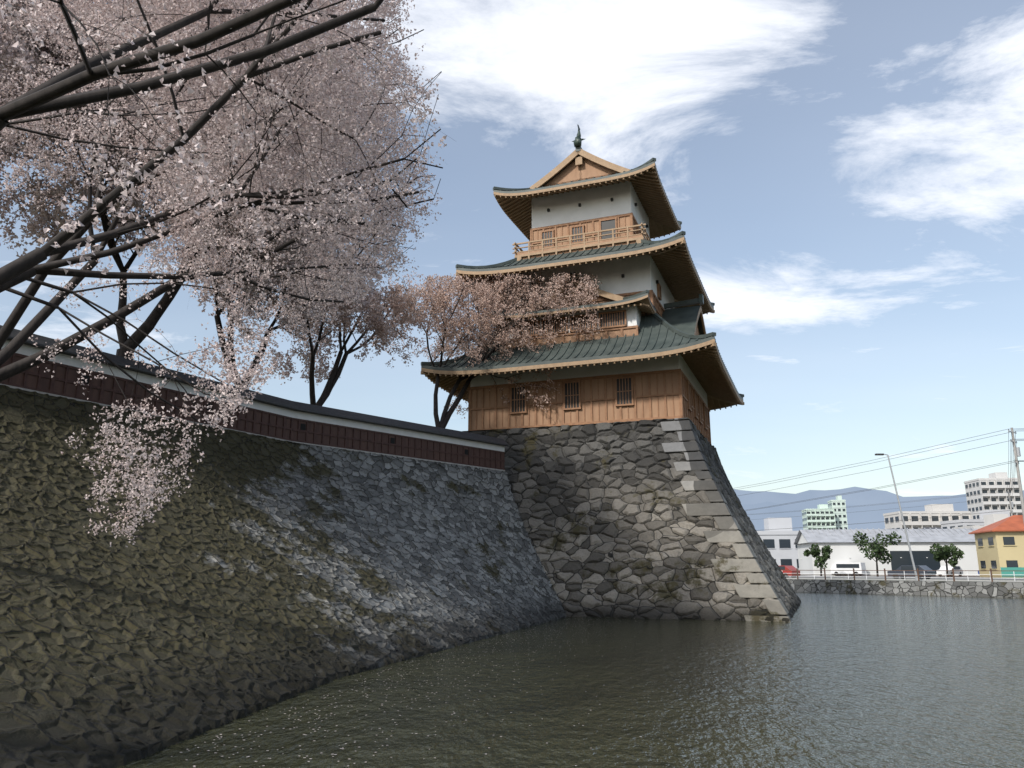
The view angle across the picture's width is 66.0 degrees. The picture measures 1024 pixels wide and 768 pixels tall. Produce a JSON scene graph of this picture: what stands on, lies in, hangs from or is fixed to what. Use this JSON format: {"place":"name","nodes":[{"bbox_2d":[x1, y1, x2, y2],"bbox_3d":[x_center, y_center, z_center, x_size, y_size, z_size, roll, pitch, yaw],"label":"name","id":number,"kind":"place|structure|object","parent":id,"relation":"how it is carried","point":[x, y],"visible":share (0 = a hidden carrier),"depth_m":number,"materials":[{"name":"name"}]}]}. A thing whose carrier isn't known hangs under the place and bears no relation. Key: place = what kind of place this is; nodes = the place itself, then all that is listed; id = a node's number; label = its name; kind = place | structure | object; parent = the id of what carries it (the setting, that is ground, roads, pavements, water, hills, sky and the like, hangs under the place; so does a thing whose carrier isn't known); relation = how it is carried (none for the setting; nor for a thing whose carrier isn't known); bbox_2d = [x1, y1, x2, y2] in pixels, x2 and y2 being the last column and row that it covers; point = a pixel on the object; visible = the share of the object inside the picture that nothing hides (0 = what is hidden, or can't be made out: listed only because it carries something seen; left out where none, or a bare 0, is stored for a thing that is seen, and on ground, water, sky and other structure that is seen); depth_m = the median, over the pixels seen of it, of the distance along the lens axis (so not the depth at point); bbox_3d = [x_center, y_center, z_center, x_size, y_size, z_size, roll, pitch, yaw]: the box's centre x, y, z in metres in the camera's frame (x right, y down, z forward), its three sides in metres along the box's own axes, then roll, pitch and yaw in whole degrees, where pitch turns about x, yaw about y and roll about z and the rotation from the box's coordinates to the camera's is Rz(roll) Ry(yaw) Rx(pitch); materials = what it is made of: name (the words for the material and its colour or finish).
{"place":"outdoors","nodes":[
{"label":"outdoors","id":0,"kind":"place"},
{"bbox_2d":[0,325,508,470],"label":"parapet wall","id":1,"kind":"structure","parent":0,"point":[270,416],"depth_m":34.93,"materials":[{"name":"brown wood"}]},
{"bbox_2d":[23,390,505,471],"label":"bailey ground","id":2,"kind":"structure","parent":0,"point":[214,427],"depth_m":35.43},
{"bbox_2d":[0,0,206,256],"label":"cherry tree limbs","id":3,"kind":"object","parent":2,"relation":"on","point":[40,233],"visible":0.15,"depth_m":26.52,"materials":[{"name":"pink plant"}]},
{"bbox_2d":[0,1,394,359],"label":"cherry tree limbs","id":4,"kind":"object","parent":2,"relation":"on","point":[155,315],"visible":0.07,"depth_m":29.14,"materials":[{"name":"pink plant"}]},
{"bbox_2d":[158,136,394,387],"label":"cherry tree limbs","id":5,"kind":"object","parent":2,"relation":"on","point":[321,372],"visible":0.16,"depth_m":39.61,"materials":[{"name":"pink plant"}]},
{"bbox_2d":[241,259,451,405],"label":"cherry tree limbs","id":6,"kind":"object","parent":2,"relation":"on","point":[380,327],"visible":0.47,"depth_m":42.90,"materials":[{"name":"pink plant"}]},
{"bbox_2d":[381,271,602,427],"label":"cherry tree limbs","id":7,"kind":"object","parent":2,"relation":"on","point":[483,304],"visible":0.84,"depth_m":50.00,"materials":[{"name":"pink plant"}]},
{"bbox_2d":[0,0,1023,496],"label":"sky","id":8,"kind":"structure","parent":0,"point":[843,180],"materials":[{"name":"blue"}]},
{"bbox_2d":[115,592,1023,767],"bbox_3d":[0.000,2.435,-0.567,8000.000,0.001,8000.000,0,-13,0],"label":"moat water","id":9,"kind":"structure","parent":0,"point":[838,680],"depth_m":15.19,"materials":[{"name":"grey liquid"}]},
{"bbox_2d":[0,385,565,767],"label":"stone wall","id":10,"kind":"structure","parent":9,"relation":"in","point":[245,574],"depth_m":22.31,"materials":[{"name":"grey stone"}]},
{"bbox_2d":[0,0,441,381],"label":"cherry tree limbs","id":11,"kind":"object","parent":10,"relation":"on","point":[19,339],"visible":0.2,"depth_m":17.78,"materials":[{"name":"pink plant"}]},
{"bbox_2d":[6,0,284,546],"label":"cherry tree limbs","id":12,"kind":"object","parent":11,"relation":"attached to","point":[182,170],"visible":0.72,"depth_m":11.36,"materials":[{"name":"pink plant"}]},
{"bbox_2d":[0,0,448,357],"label":"cherry tree limbs","id":13,"kind":"object","parent":10,"relation":"on","point":[44,97],"visible":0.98,"depth_m":10.69,"materials":[{"name":"pink plant"}]},
{"bbox_2d":[171,618,640,766],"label":"floating petals","id":14,"kind":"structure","parent":9,"relation":"on","point":[392,719],"depth_m":12.77,"materials":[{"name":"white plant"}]},
{"bbox_2d":[463,418,800,621],"bbox_3d":[5.915,9.593,53.137,24.400,11.600,23.600,-5,-14,20],"label":"keep stone base","id":15,"kind":"object","parent":9,"relation":"in","point":[613,530],"visible":0.7,"depth_m":43.75,"materials":[{"name":"grey stone"}]},
{"bbox_2d":[421,124,744,443],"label":"castle tower","id":16,"kind":"structure","parent":15,"relation":"on","point":[650,351],"depth_m":50.98,"materials":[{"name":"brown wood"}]},
{"bbox_2d":[660,418,790,621],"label":"cornerstones","id":17,"kind":"object","parent":15,"relation":"attached to","point":[776,607],"visible":0.9,"depth_m":41.46,"materials":[{"name":"grey stone"}]},
{"bbox_2d":[787,579,1023,597],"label":"bank revetment","id":18,"kind":"object","parent":9,"relation":"in","point":[983,589],"visible":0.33,"depth_m":73.59,"materials":[{"name":"stone"}]},
{"bbox_2d":[801,504,835,529],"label":"green hotel","id":19,"kind":"structure","parent":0,"point":[818,518],"depth_m":418.17,"materials":[{"name":"clear concrete"}]},
{"bbox_2d":[827,495,847,528],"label":"building","id":20,"kind":"structure","parent":0,"point":[841,519],"depth_m":422.54,"materials":[{"name":"white concrete"}]},
{"bbox_2d":[734,487,1023,530],"bbox_3d":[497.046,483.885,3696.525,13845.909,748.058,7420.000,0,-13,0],"label":"distant mountains","id":21,"kind":"structure","parent":0,"point":[865,499],"depth_m":6420.16,"materials":[{"name":"blue"}]},
{"bbox_2d":[786,575,1023,581],"bbox_3d":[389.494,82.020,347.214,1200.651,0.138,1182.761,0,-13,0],"label":"bank road","id":22,"kind":"structure","parent":0,"point":[950,578],"depth_m":83.78,"materials":[{"name":"grey asphalt"}]},
{"bbox_2d":[757,518,798,569],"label":"building","id":23,"kind":"structure","parent":22,"relation":"on","point":[779,541],"depth_m":142.55,"materials":[{"name":"white concrete"}]},
{"bbox_2d":[779,566,799,577],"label":"red car","id":24,"kind":"object","parent":22,"relation":"on","point":[784,569],"visible":0.36,"depth_m":91.53,"materials":[{"name":"red paint"}]},
{"bbox_2d":[803,544,832,575],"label":"tree","id":25,"kind":"object","parent":22,"relation":"on","point":[816,551],"visible":0.99,"depth_m":115.35,"materials":[{"name":"green plant"}]},
{"bbox_2d":[830,563,865,575],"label":"white van","id":26,"kind":"object","parent":22,"relation":"on","point":[847,566],"visible":0.91,"depth_m":119.24,"materials":[{"name":"white paint"}]},
{"bbox_2d":[852,530,901,576],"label":"tree","id":27,"kind":"object","parent":22,"relation":"on","point":[879,551],"visible":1,"depth_m":108.99,"materials":[{"name":"green plant"}]},
{"bbox_2d":[736,428,1023,530],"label":"power lines","id":28,"kind":"object","parent":22,"relation":"on","point":[1016,452],"visible":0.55,"depth_m":81.53,"materials":[{"name":"grey metal"}]},
{"bbox_2d":[794,527,979,575],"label":"workshop shed","id":29,"kind":"structure","parent":22,"relation":"on","point":[842,544],"depth_m":121.25,"materials":[{"name":"white metal"}]},
{"bbox_2d":[875,453,917,580],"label":"street light pole","id":30,"kind":"object","parent":22,"relation":"on","point":[913,563],"visible":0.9,"depth_m":77.92,"materials":[{"name":"grey metal"}]},
{"bbox_2d":[784,568,1023,581],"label":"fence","id":31,"kind":"object","parent":22,"relation":"on","point":[885,575],"visible":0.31,"depth_m":75.64,"materials":[{"name":"metal"}]},
{"bbox_2d":[788,570,1023,580],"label":"guardrail","id":32,"kind":"object","parent":22,"relation":"on","point":[967,574],"visible":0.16,"depth_m":77.58,"materials":[{"name":"white"}]},
{"bbox_2d":[887,565,935,578],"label":"dark car","id":33,"kind":"object","parent":22,"relation":"on","point":[910,567],"visible":0.73,"depth_m":83.26,"materials":[{"name":"grey paint"}]},
{"bbox_2d":[883,504,972,528],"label":"office","id":34,"kind":"structure","parent":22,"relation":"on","point":[935,510],"depth_m":251.07,"materials":[{"name":"white concrete"}]},
{"bbox_2d":[929,543,964,576],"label":"tree","id":35,"kind":"object","parent":22,"relation":"on","point":[944,553],"visible":1,"depth_m":104.34,"materials":[{"name":"green plant"}]},
{"bbox_2d":[936,566,962,576],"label":"white car","id":36,"kind":"object","parent":22,"relation":"on","point":[949,568],"visible":0.66,"depth_m":109.84,"materials":[{"name":"white paint"}]},
{"bbox_2d":[964,472,1021,518],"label":"white apartment","id":37,"kind":"structure","parent":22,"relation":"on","point":[995,483],"depth_m":292.77,"materials":[{"name":"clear concrete"}]},
{"bbox_2d":[1001,567,1023,577],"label":"green fence","id":38,"kind":"object","parent":22,"relation":"on","point":[1018,571],"visible":0.71,"depth_m":93.11,"materials":[{"name":"teal metal"}]},
{"bbox_2d":[940,510,1009,528],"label":"grey house","id":39,"kind":"structure","parent":0,"point":[950,524],"depth_m":195.69,"materials":[{"name":"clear concrete"}]},
{"bbox_2d":[952,514,1007,528],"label":"grey house","id":40,"kind":"structure","parent":0,"point":[989,519],"depth_m":165.92,"materials":[{"name":"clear concrete"}]},
{"bbox_2d":[968,515,1023,577],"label":"yellow house","id":41,"kind":"structure","parent":0,"point":[999,544],"depth_m":99.61,"materials":[{"name":"yellow paint"}]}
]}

